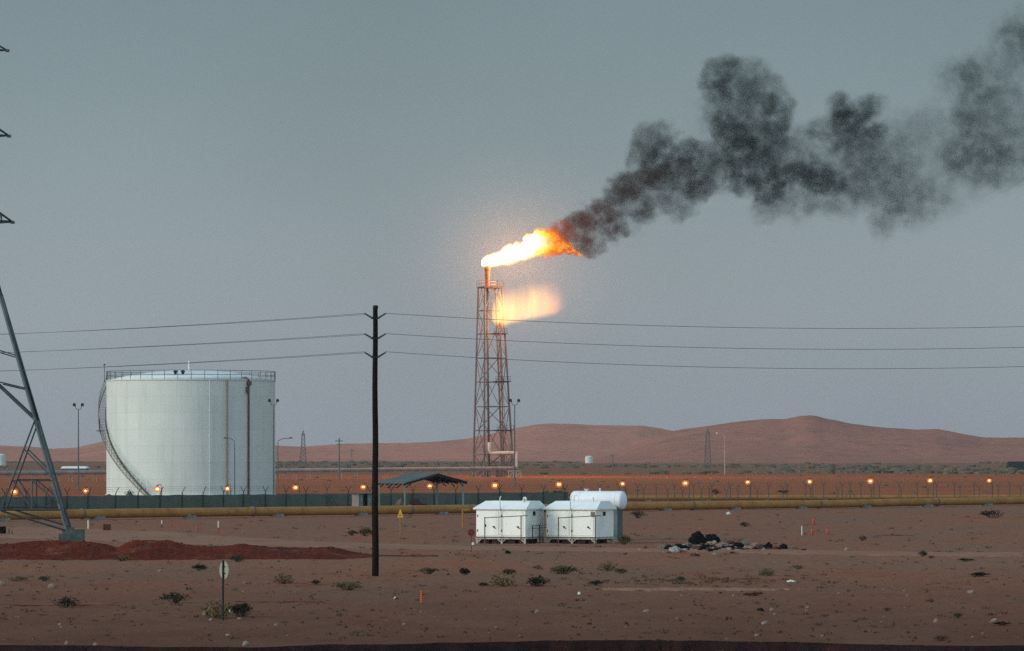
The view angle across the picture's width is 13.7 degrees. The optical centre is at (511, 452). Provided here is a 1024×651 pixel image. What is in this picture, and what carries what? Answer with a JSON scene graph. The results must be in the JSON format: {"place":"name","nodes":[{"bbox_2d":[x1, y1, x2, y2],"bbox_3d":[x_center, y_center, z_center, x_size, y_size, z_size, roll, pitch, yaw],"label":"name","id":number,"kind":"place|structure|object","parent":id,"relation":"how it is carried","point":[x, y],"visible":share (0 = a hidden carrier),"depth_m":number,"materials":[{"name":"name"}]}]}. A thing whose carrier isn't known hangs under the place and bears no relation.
{"place":"outdoors","nodes":[
{"label":"outdoors","id":0,"kind":"place"},
{"bbox_2d":[61,466,88,469],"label":"building","id":1,"kind":"structure","parent":0,"point":[74,467],"depth_m":1051.08,"materials":[{"name":"metal"}]},
{"bbox_2d":[103,524,110,529],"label":"wooden crate","id":2,"kind":"object","parent":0,"point":[106,526],"visible":1,"depth_m":272.84,"materials":[{"name":"wood"}]},
{"bbox_2d":[0,540,436,560],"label":"sand bank","id":3,"kind":"structure","parent":0,"point":[29,551],"depth_m":203.30,"materials":[{"name":"sand"}]},
{"bbox_2d":[0,46,84,540],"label":"transmission pylon","id":4,"kind":"object","parent":3,"relation":"on","point":[69,533],"visible":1,"depth_m":210.11,"materials":[{"name":"metal"}]},
{"bbox_2d":[0,540,366,557],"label":"rubble","id":5,"kind":"object","parent":3,"relation":"on","point":[163,546],"visible":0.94,"depth_m":204.00,"materials":[{"name":"red soil"}]},
{"bbox_2d":[0,423,670,460],"bbox_3d":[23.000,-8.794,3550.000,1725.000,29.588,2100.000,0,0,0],"label":"hills","id":6,"kind":"structure","parent":0,"point":[558,442],"depth_m":2989.54,"materials":[{"name":"sand"}]},
{"bbox_2d":[409,499,426,504],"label":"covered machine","id":7,"kind":"object","parent":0,"point":[415,502],"visible":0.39,"depth_m":386.53,"materials":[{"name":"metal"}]},
{"bbox_2d":[0,461,1023,650],"bbox_3d":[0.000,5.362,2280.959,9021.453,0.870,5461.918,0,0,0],"label":"ground","id":8,"kind":"structure","parent":0,"point":[476,616],"depth_m":173.47,"materials":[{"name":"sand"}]},
{"bbox_2d":[0,454,5,465],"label":"water tank","id":9,"kind":"object","parent":8,"relation":"on","point":[2,459],"visible":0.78,"depth_m":1498.59,"materials":[{"name":"metal"}]},
{"bbox_2d":[0,526,5,533],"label":"oil drum","id":10,"kind":"object","parent":8,"relation":"on","point":[2,529],"visible":0.95,"depth_m":262.94,"materials":[{"name":"black metal"}]},
{"bbox_2d":[5,576,27,580],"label":"desert shrub","id":11,"kind":"object","parent":8,"relation":"on","point":[20,578],"visible":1,"depth_m":165.95,"materials":[{"name":"plant"}]},
{"bbox_2d":[38,576,49,580],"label":"desert shrub","id":12,"kind":"object","parent":8,"relation":"on","point":[44,578],"visible":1,"depth_m":165.89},
{"bbox_2d":[47,584,56,587],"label":"stone","id":13,"kind":"object","parent":8,"relation":"on","point":[52,586],"visible":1,"depth_m":158.02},
{"bbox_2d":[0,604,119,606],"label":"wheel rut","id":14,"kind":"structure","parent":8,"relation":"on","point":[55,605],"depth_m":140.49,"materials":[{"name":"red soil"}]},
{"bbox_2d":[51,596,81,607],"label":"desert shrub","id":15,"kind":"object","parent":8,"relation":"on","point":[64,601],"visible":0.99,"depth_m":138.83,"materials":[{"name":"plant"}]},
{"bbox_2d":[73,403,83,490],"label":"floodlight mast","id":16,"kind":"object","parent":8,"relation":"on","point":[74,404],"visible":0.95,"depth_m":559.92,"materials":[{"name":"metal"}]},
{"bbox_2d":[116,555,131,560],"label":"desert shrub","id":17,"kind":"object","parent":8,"relation":"on","point":[120,558],"visible":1,"depth_m":196.82,"materials":[{"name":"plant"}]},
{"bbox_2d":[157,591,191,602],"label":"desert shrub","id":18,"kind":"object","parent":8,"relation":"on","point":[172,595],"visible":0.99,"depth_m":142.26,"materials":[{"name":"plant"}]},
{"bbox_2d":[96,361,275,494],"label":"storage tank","id":19,"kind":"object","parent":8,"relation":"on","point":[169,430],"visible":0.98,"depth_m":501.37,"materials":[{"name":"metal"}]},
{"bbox_2d":[192,563,206,570],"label":"desert shrub","id":20,"kind":"object","parent":8,"relation":"on","point":[198,567],"visible":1,"depth_m":180.16,"materials":[{"name":"plant"}]},
{"bbox_2d":[201,598,232,617],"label":"desert shrub","id":21,"kind":"object","parent":8,"relation":"on","point":[218,615],"visible":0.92,"depth_m":128.50,"materials":[{"name":"plant"}]},
{"bbox_2d":[219,560,228,619],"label":"round sign","id":22,"kind":"object","parent":8,"relation":"on","point":[224,570],"visible":0.95,"depth_m":126.94,"materials":[{"name":"metal"}]},
{"bbox_2d":[224,437,234,494],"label":"street lamp","id":23,"kind":"object","parent":8,"relation":"on","point":[234,462],"visible":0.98,"depth_m":469.95,"materials":[{"name":"metal"}]},
{"bbox_2d":[228,555,244,561],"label":"desert shrub","id":24,"kind":"object","parent":8,"relation":"on","point":[237,559],"visible":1,"depth_m":195.09,"materials":[{"name":"plant"}]},
{"bbox_2d":[225,602,252,616],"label":"desert shrub","id":25,"kind":"object","parent":8,"relation":"on","point":[241,608],"visible":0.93,"depth_m":129.77,"materials":[{"name":"plant"}]},
{"bbox_2d":[242,641,249,645],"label":"stone","id":26,"kind":"object","parent":8,"relation":"on","point":[245,643],"visible":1,"depth_m":110.14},
{"bbox_2d":[0,442,518,482],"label":"flare feed pipe","id":27,"kind":"object","parent":8,"relation":"on","point":[97,472],"visible":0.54,"depth_m":816.78,"materials":[{"name":"metal"}]},
{"bbox_2d":[268,399,278,494],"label":"floodlight mast","id":28,"kind":"object","parent":8,"relation":"on","point":[269,400],"visible":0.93,"depth_m":491.92,"materials":[{"name":"metal"}]},
{"bbox_2d":[235,601,322,602],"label":"wheel rut","id":29,"kind":"structure","parent":8,"relation":"on","point":[281,602],"depth_m":143.50,"materials":[{"name":"red soil"}]},
{"bbox_2d":[273,572,294,583],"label":"desert shrub","id":30,"kind":"object","parent":8,"relation":"on","point":[283,580],"visible":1,"depth_m":163.85,"materials":[{"name":"plant"}]},
{"bbox_2d":[277,437,291,487],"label":"street lamp","id":31,"kind":"object","parent":8,"relation":"on","point":[277,459],"visible":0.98,"depth_m":599.95,"materials":[{"name":"metal"}]},
{"bbox_2d":[299,430,306,466],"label":"distant pylon","id":32,"kind":"object","parent":8,"relation":"on","point":[304,449],"visible":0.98,"depth_m":1499.36,"materials":[{"name":"metal"}]},
{"bbox_2d":[336,438,341,480],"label":"distant pole","id":33,"kind":"object","parent":8,"relation":"on","point":[339,444],"visible":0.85,"depth_m":759.91,"materials":[{"name":"metal"}]},
{"bbox_2d":[331,582,364,589],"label":"desert shrub","id":34,"kind":"object","parent":8,"relation":"on","point":[349,584],"visible":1,"depth_m":156.21,"materials":[{"name":"plant"}]},
{"bbox_2d":[346,530,358,535],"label":"desert shrub","id":35,"kind":"object","parent":8,"relation":"on","point":[352,533],"visible":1,"depth_m":257.97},
{"bbox_2d":[351,492,371,505],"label":"guard booth","id":36,"kind":"object","parent":8,"relation":"on","point":[361,498],"visible":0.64,"depth_m":385.99,"materials":[{"name":"metal"}]},
{"bbox_2d":[359,527,371,535],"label":"desert shrub","id":37,"kind":"object","parent":8,"relation":"on","point":[364,531],"visible":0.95,"depth_m":254.61,"materials":[{"name":"plant"}]},
{"bbox_2d":[364,305,385,575],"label":"utility pole","id":38,"kind":"object","parent":8,"relation":"on","point":[375,531],"visible":0.99,"depth_m":173.06,"materials":[{"name":"brown wood"}]},
{"bbox_2d":[0,335,354,352],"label":"overhead wire","id":39,"kind":"object","parent":38,"relation":"attached to","point":[216,343],"visible":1,"depth_m":174.92,"materials":[{"name":"metal"}]},
{"bbox_2d":[0,313,363,334],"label":"overhead wire","id":40,"kind":"object","parent":38,"relation":"attached to","point":[185,325],"visible":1,"depth_m":174.93,"materials":[{"name":"metal"}]},
{"bbox_2d":[10,352,356,370],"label":"overhead wire","id":41,"kind":"object","parent":38,"relation":"attached to","point":[187,362],"visible":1,"depth_m":174.90,"materials":[{"name":"metal"}]},
{"bbox_2d":[3,333,364,352],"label":"overhead wire","id":42,"kind":"object","parent":38,"relation":"attached to","point":[182,344],"visible":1,"depth_m":174.95,"materials":[{"name":"metal"}]},
{"bbox_2d":[15,314,364,333],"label":"overhead wire","id":43,"kind":"object","parent":38,"relation":"attached to","point":[227,323],"visible":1,"depth_m":174.80,"materials":[{"name":"metal"}]},
{"bbox_2d":[385,351,1023,368],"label":"overhead wire","id":44,"kind":"object","parent":38,"relation":"attached to","point":[717,367],"visible":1,"depth_m":174.45,"materials":[{"name":"metal"}]},
{"bbox_2d":[386,313,1023,328],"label":"overhead wire","id":45,"kind":"object","parent":38,"relation":"attached to","point":[724,327],"visible":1,"depth_m":174.48,"materials":[{"name":"metal"}]},
{"bbox_2d":[386,333,1023,349],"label":"overhead wire","id":46,"kind":"object","parent":38,"relation":"attached to","point":[696,347],"visible":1,"depth_m":174.31,"materials":[{"name":"metal"}]},
{"bbox_2d":[395,499,403,505],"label":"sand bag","id":47,"kind":"object","parent":8,"relation":"on","point":[399,502],"visible":0.52,"depth_m":387.82,"materials":[{"name":"fabric"}]},
{"bbox_2d":[397,509,402,534],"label":"warning sign","id":48,"kind":"object","parent":8,"relation":"on","point":[400,515],"visible":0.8,"depth_m":258.06,"materials":[{"name":"paint"}]},
{"bbox_2d":[420,590,422,602],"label":"marker post","id":49,"kind":"object","parent":8,"relation":"on","point":[421,596],"visible":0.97,"depth_m":142.32,"materials":[{"name":"orange plastic"}]},
{"bbox_2d":[378,473,466,505],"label":"sunshade","id":50,"kind":"object","parent":8,"relation":"on","point":[411,478],"visible":0.9,"depth_m":387.37,"materials":[{"name":"metal"}]},
{"bbox_2d":[418,567,439,573],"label":"desert shrub","id":51,"kind":"object","parent":8,"relation":"on","point":[428,571],"visible":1,"depth_m":176.16,"materials":[{"name":"plant"}]},
{"bbox_2d":[459,568,470,574],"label":"desert shrub","id":52,"kind":"object","parent":8,"relation":"on","point":[466,571],"visible":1,"depth_m":174.64,"materials":[{"name":"plant"}]},
{"bbox_2d":[462,509,469,528],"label":"marker post","id":53,"kind":"object","parent":8,"relation":"on","point":[462,515],"visible":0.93,"depth_m":281.64,"materials":[{"name":"metal"}]},
{"bbox_2d":[468,529,474,551],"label":"round sign","id":54,"kind":"object","parent":8,"relation":"on","point":[471,532],"visible":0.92,"depth_m":215.05,"materials":[{"name":"metal"}]},
{"bbox_2d":[471,265,515,476],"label":"flare tower","id":55,"kind":"structure","parent":8,"relation":"on","point":[486,310],"depth_m":889.66,"materials":[{"name":"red metal"}]},
{"bbox_2d":[490,572,518,586],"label":"desert shrub","id":56,"kind":"object","parent":8,"relation":"on","point":[504,583],"visible":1,"depth_m":160.56,"materials":[{"name":"plant"}]},
{"bbox_2d":[484,515,527,545],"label":"pipe barrier","id":57,"kind":"object","parent":8,"relation":"on","point":[503,516],"visible":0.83,"depth_m":232.65,"materials":[{"name":"white metal"}]},
{"bbox_2d":[502,568,516,574],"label":"desert shrub","id":58,"kind":"object","parent":8,"relation":"on","point":[506,571],"visible":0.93,"depth_m":175.28,"materials":[{"name":"plant"}]},
{"bbox_2d":[473,496,545,543],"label":"white cabin","id":59,"kind":"object","parent":8,"relation":"on","point":[500,529],"visible":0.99,"depth_m":236.69,"materials":[{"name":"metal"}]},
{"bbox_2d":[477,512,498,534],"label":"door","id":60,"kind":"structure","parent":59,"relation":"in","point":[492,524],"depth_m":236.86,"materials":[{"name":"white metal"}]},
{"bbox_2d":[501,512,522,534],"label":"door","id":61,"kind":"structure","parent":59,"relation":"in","point":[509,525],"depth_m":236.29,"materials":[{"name":"white metal"}]},
{"bbox_2d":[0,480,1023,508],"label":"perimeter fence","id":62,"kind":"object","parent":8,"relation":"on","point":[193,501],"visible":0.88,"depth_m":394.18,"materials":[{"name":"paint"}]},
{"bbox_2d":[0,497,1023,520],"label":"pipeline","id":63,"kind":"object","parent":8,"relation":"on","point":[183,513],"visible":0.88,"depth_m":343.84,"materials":[{"name":"paint"}]},
{"bbox_2d":[0,460,1023,495],"bbox_3d":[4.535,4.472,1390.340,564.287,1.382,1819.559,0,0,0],"label":"desert scrub","id":64,"kind":"object","parent":8,"relation":"on","point":[830,468],"visible":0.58,"depth_m":1378.22,"materials":[{"name":"plant"}]},
{"bbox_2d":[509,399,519,485],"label":"floodlight mast","id":65,"kind":"object","parent":8,"relation":"on","point":[510,400],"visible":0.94,"depth_m":639.91,"materials":[{"name":"metal"}]},
{"bbox_2d":[526,575,549,585],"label":"desert shrub","id":66,"kind":"object","parent":8,"relation":"on","point":[537,581],"visible":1,"depth_m":161.06,"materials":[{"name":"plant"}]},
{"bbox_2d":[550,565,579,573],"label":"desert shrub","id":67,"kind":"object","parent":8,"relation":"on","point":[564,569],"visible":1,"depth_m":176.83,"materials":[{"name":"plant"}]},
{"bbox_2d":[558,515,600,545],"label":"pipe barrier","id":68,"kind":"object","parent":8,"relation":"on","point":[577,516],"visible":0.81,"depth_m":232.73,"materials":[{"name":"grey metal"}]},
{"bbox_2d":[543,495,616,543],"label":"white cabin","id":69,"kind":"object","parent":8,"relation":"on","point":[575,529],"visible":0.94,"depth_m":236.71,"materials":[{"name":"metal"}]},
{"bbox_2d":[547,512,568,534],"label":"door","id":70,"kind":"structure","parent":69,"relation":"in","point":[552,517],"depth_m":236.92,"materials":[{"name":"white metal"}]},
{"bbox_2d":[572,512,592,535],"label":"door","id":71,"kind":"structure","parent":69,"relation":"in","point":[581,526],"depth_m":236.29,"materials":[{"name":"white metal"}]},
{"bbox_2d":[585,456,592,462],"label":"water tank","id":72,"kind":"object","parent":8,"relation":"on","point":[588,459],"visible":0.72,"depth_m":2098.44,"materials":[{"name":"metal"}]},
{"bbox_2d":[588,580,602,585],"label":"desert shrub","id":73,"kind":"object","parent":8,"relation":"on","point":[595,583],"visible":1,"depth_m":161.27,"materials":[{"name":"plant"}]},
{"bbox_2d":[569,488,626,539],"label":"white vessel","id":74,"kind":"object","parent":8,"relation":"on","point":[617,500],"visible":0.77,"depth_m":246.37,"materials":[{"name":"paint"}]},
{"bbox_2d":[596,560,617,570],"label":"desert shrub","id":75,"kind":"object","parent":8,"relation":"on","point":[605,565],"visible":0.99,"depth_m":180.94,"materials":[{"name":"plant"}]},
{"bbox_2d":[615,568,627,572],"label":"desert shrub","id":76,"kind":"object","parent":8,"relation":"on","point":[621,570],"visible":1,"depth_m":177.76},
{"bbox_2d":[618,535,632,544],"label":"desert shrub","id":77,"kind":"object","parent":8,"relation":"on","point":[624,538],"visible":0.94,"depth_m":233.76,"materials":[{"name":"plant"}]},
{"bbox_2d":[629,510,647,517],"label":"desert shrub","id":78,"kind":"object","parent":8,"relation":"on","point":[637,514],"visible":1,"depth_m":327.79,"materials":[{"name":"plant"}]},
{"bbox_2d":[669,546,680,551],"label":"plastic sheet","id":79,"kind":"object","parent":8,"relation":"on","point":[674,548],"visible":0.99,"depth_m":214.94,"materials":[{"name":"plastic"}]},
{"bbox_2d":[674,543,686,548],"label":"rubbish bag","id":80,"kind":"object","parent":8,"relation":"on","point":[680,546],"visible":0.41,"depth_m":220.82,"materials":[{"name":"black plastic"}]},
{"bbox_2d":[676,576,686,580],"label":"desert shrub","id":81,"kind":"object","parent":8,"relation":"on","point":[682,578],"visible":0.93,"depth_m":166.66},
{"bbox_2d":[688,531,706,544],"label":"rubbish bag","id":82,"kind":"object","parent":8,"relation":"on","point":[696,537],"visible":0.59,"depth_m":233.70,"materials":[{"name":"black plastic"}]},
{"bbox_2d":[704,428,711,468],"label":"distant pylon","id":83,"kind":"object","parent":8,"relation":"on","point":[706,446],"visible":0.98,"depth_m":1349.26,"materials":[{"name":"metal"}]},
{"bbox_2d":[705,534,720,542],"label":"rubbish bag","id":84,"kind":"object","parent":8,"relation":"on","point":[711,537],"visible":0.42,"depth_m":236.51,"materials":[{"name":"black plastic"}]},
{"bbox_2d":[716,433,724,473],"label":"street lamp","id":85,"kind":"object","parent":8,"relation":"on","point":[724,451],"visible":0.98,"depth_m":999.92,"materials":[{"name":"metal"}]},
{"bbox_2d":[638,540,805,554],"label":"litter","id":86,"kind":"object","parent":8,"relation":"on","point":[702,546],"visible":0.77,"depth_m":218.38,"materials":[{"name":"multicoloured plastic"}]},
{"bbox_2d":[715,542,728,548],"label":"sack","id":87,"kind":"object","parent":8,"relation":"on","point":[722,544],"visible":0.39,"depth_m":222.06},
{"bbox_2d":[733,542,743,547],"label":"rubbish bag","id":88,"kind":"object","parent":8,"relation":"on","point":[739,544],"visible":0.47,"depth_m":223.32,"materials":[{"name":"black plastic"}]},
{"bbox_2d":[738,522,751,526],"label":"desert shrub","id":89,"kind":"object","parent":8,"relation":"on","point":[744,524],"visible":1,"depth_m":287.68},
{"bbox_2d":[741,591,764,595],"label":"desert shrub","id":90,"kind":"object","parent":8,"relation":"on","point":[754,593],"visible":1,"depth_m":149.22,"materials":[{"name":"plant"}]},
{"bbox_2d":[758,568,774,575],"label":"desert shrub","id":91,"kind":"object","parent":8,"relation":"on","point":[768,573],"visible":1,"depth_m":173.87,"materials":[{"name":"plant"}]},
{"bbox_2d":[764,542,772,547],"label":"rubbish bag","id":92,"kind":"object","parent":8,"relation":"on","point":[768,545],"visible":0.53,"depth_m":223.36,"materials":[{"name":"black plastic"}]},
{"bbox_2d":[779,543,787,548],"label":"rubbish bag","id":93,"kind":"object","parent":8,"relation":"on","point":[783,546],"visible":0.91,"depth_m":220.88,"materials":[{"name":"black plastic"}]},
{"bbox_2d":[623,483,1022,501],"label":"fence","id":94,"kind":"object","parent":8,"relation":"on","point":[782,492],"visible":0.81,"depth_m":408.93,"materials":[{"name":"metal"}]},
{"bbox_2d":[627,495,1023,500],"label":"pipeline","id":95,"kind":"object","parent":8,"relation":"on","point":[754,497],"visible":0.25,"depth_m":451.32,"materials":[{"name":"yellow paint"}]},
{"bbox_2d":[875,535,912,535],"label":"wheel rut","id":96,"kind":"structure","parent":8,"relation":"on","point":[892,535],"depth_m":256.65,"materials":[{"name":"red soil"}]},
{"bbox_2d":[918,550,927,556],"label":"desert shrub","id":97,"kind":"object","parent":8,"relation":"on","point":[923,553],"visible":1,"depth_m":207.24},
{"bbox_2d":[933,634,951,640],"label":"desert shrub","id":98,"kind":"object","parent":8,"relation":"on","point":[940,637],"visible":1,"depth_m":113.91,"materials":[{"name":"plant"}]},
{"bbox_2d":[953,613,962,617],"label":"desert shrub","id":99,"kind":"object","parent":8,"relation":"on","point":[958,615],"visible":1,"depth_m":128.62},
{"bbox_2d":[967,590,975,593],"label":"stone","id":100,"kind":"object","parent":8,"relation":"on","point":[971,591],"visible":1,"depth_m":150.87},
{"bbox_2d":[967,572,989,576],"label":"desert shrub","id":101,"kind":"object","parent":8,"relation":"on","point":[978,574],"visible":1,"depth_m":173.71,"materials":[{"name":"plant"}]},
{"bbox_2d":[979,508,1004,517],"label":"desert shrub","id":102,"kind":"object","parent":8,"relation":"on","point":[987,513],"visible":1,"depth_m":327.78,"materials":[{"name":"plant"}]},
{"bbox_2d":[993,621,1011,624],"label":"desert shrub","id":103,"kind":"object","parent":8,"relation":"on","point":[1003,623],"visible":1,"depth_m":122.61,"materials":[{"name":"plant"}]},
{"bbox_2d":[0,640,1023,650],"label":"roadside verge","id":104,"kind":"structure","parent":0,"point":[622,645],"depth_m":111.50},
{"bbox_2d":[0,527,1023,556],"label":"dirt track","id":105,"kind":"structure","parent":0,"point":[90,534],"depth_m":229.32,"materials":[{"name":"soil"}]},
{"bbox_2d":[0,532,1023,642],"bbox_3d":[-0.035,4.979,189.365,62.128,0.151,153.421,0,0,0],"label":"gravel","id":106,"kind":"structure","parent":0,"point":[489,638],"depth_m":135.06,"materials":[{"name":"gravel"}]},
{"bbox_2d":[0,0,1023,448],"label":"sky","id":107,"kind":"structure","parent":0,"point":[776,169],"materials":[{"name":"grey"}]},
{"bbox_2d":[603,587,788,590],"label":"dirt track","id":108,"kind":"structure","parent":0,"point":[684,589],"depth_m":155.50,"materials":[{"name":"soil"}]},
{"bbox_2d":[581,415,1023,462],"bbox_3d":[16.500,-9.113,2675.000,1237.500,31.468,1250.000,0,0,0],"label":"hills","id":109,"kind":"structure","parent":0,"point":[808,438],"depth_m":2434.75,"materials":[{"name":"sand"}]},
{"bbox_2d":[1006,461,1023,469],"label":"building","id":110,"kind":"structure","parent":0,"point":[1017,464],"depth_m":1251.56,"materials":[{"name":"metal"}]}
]}

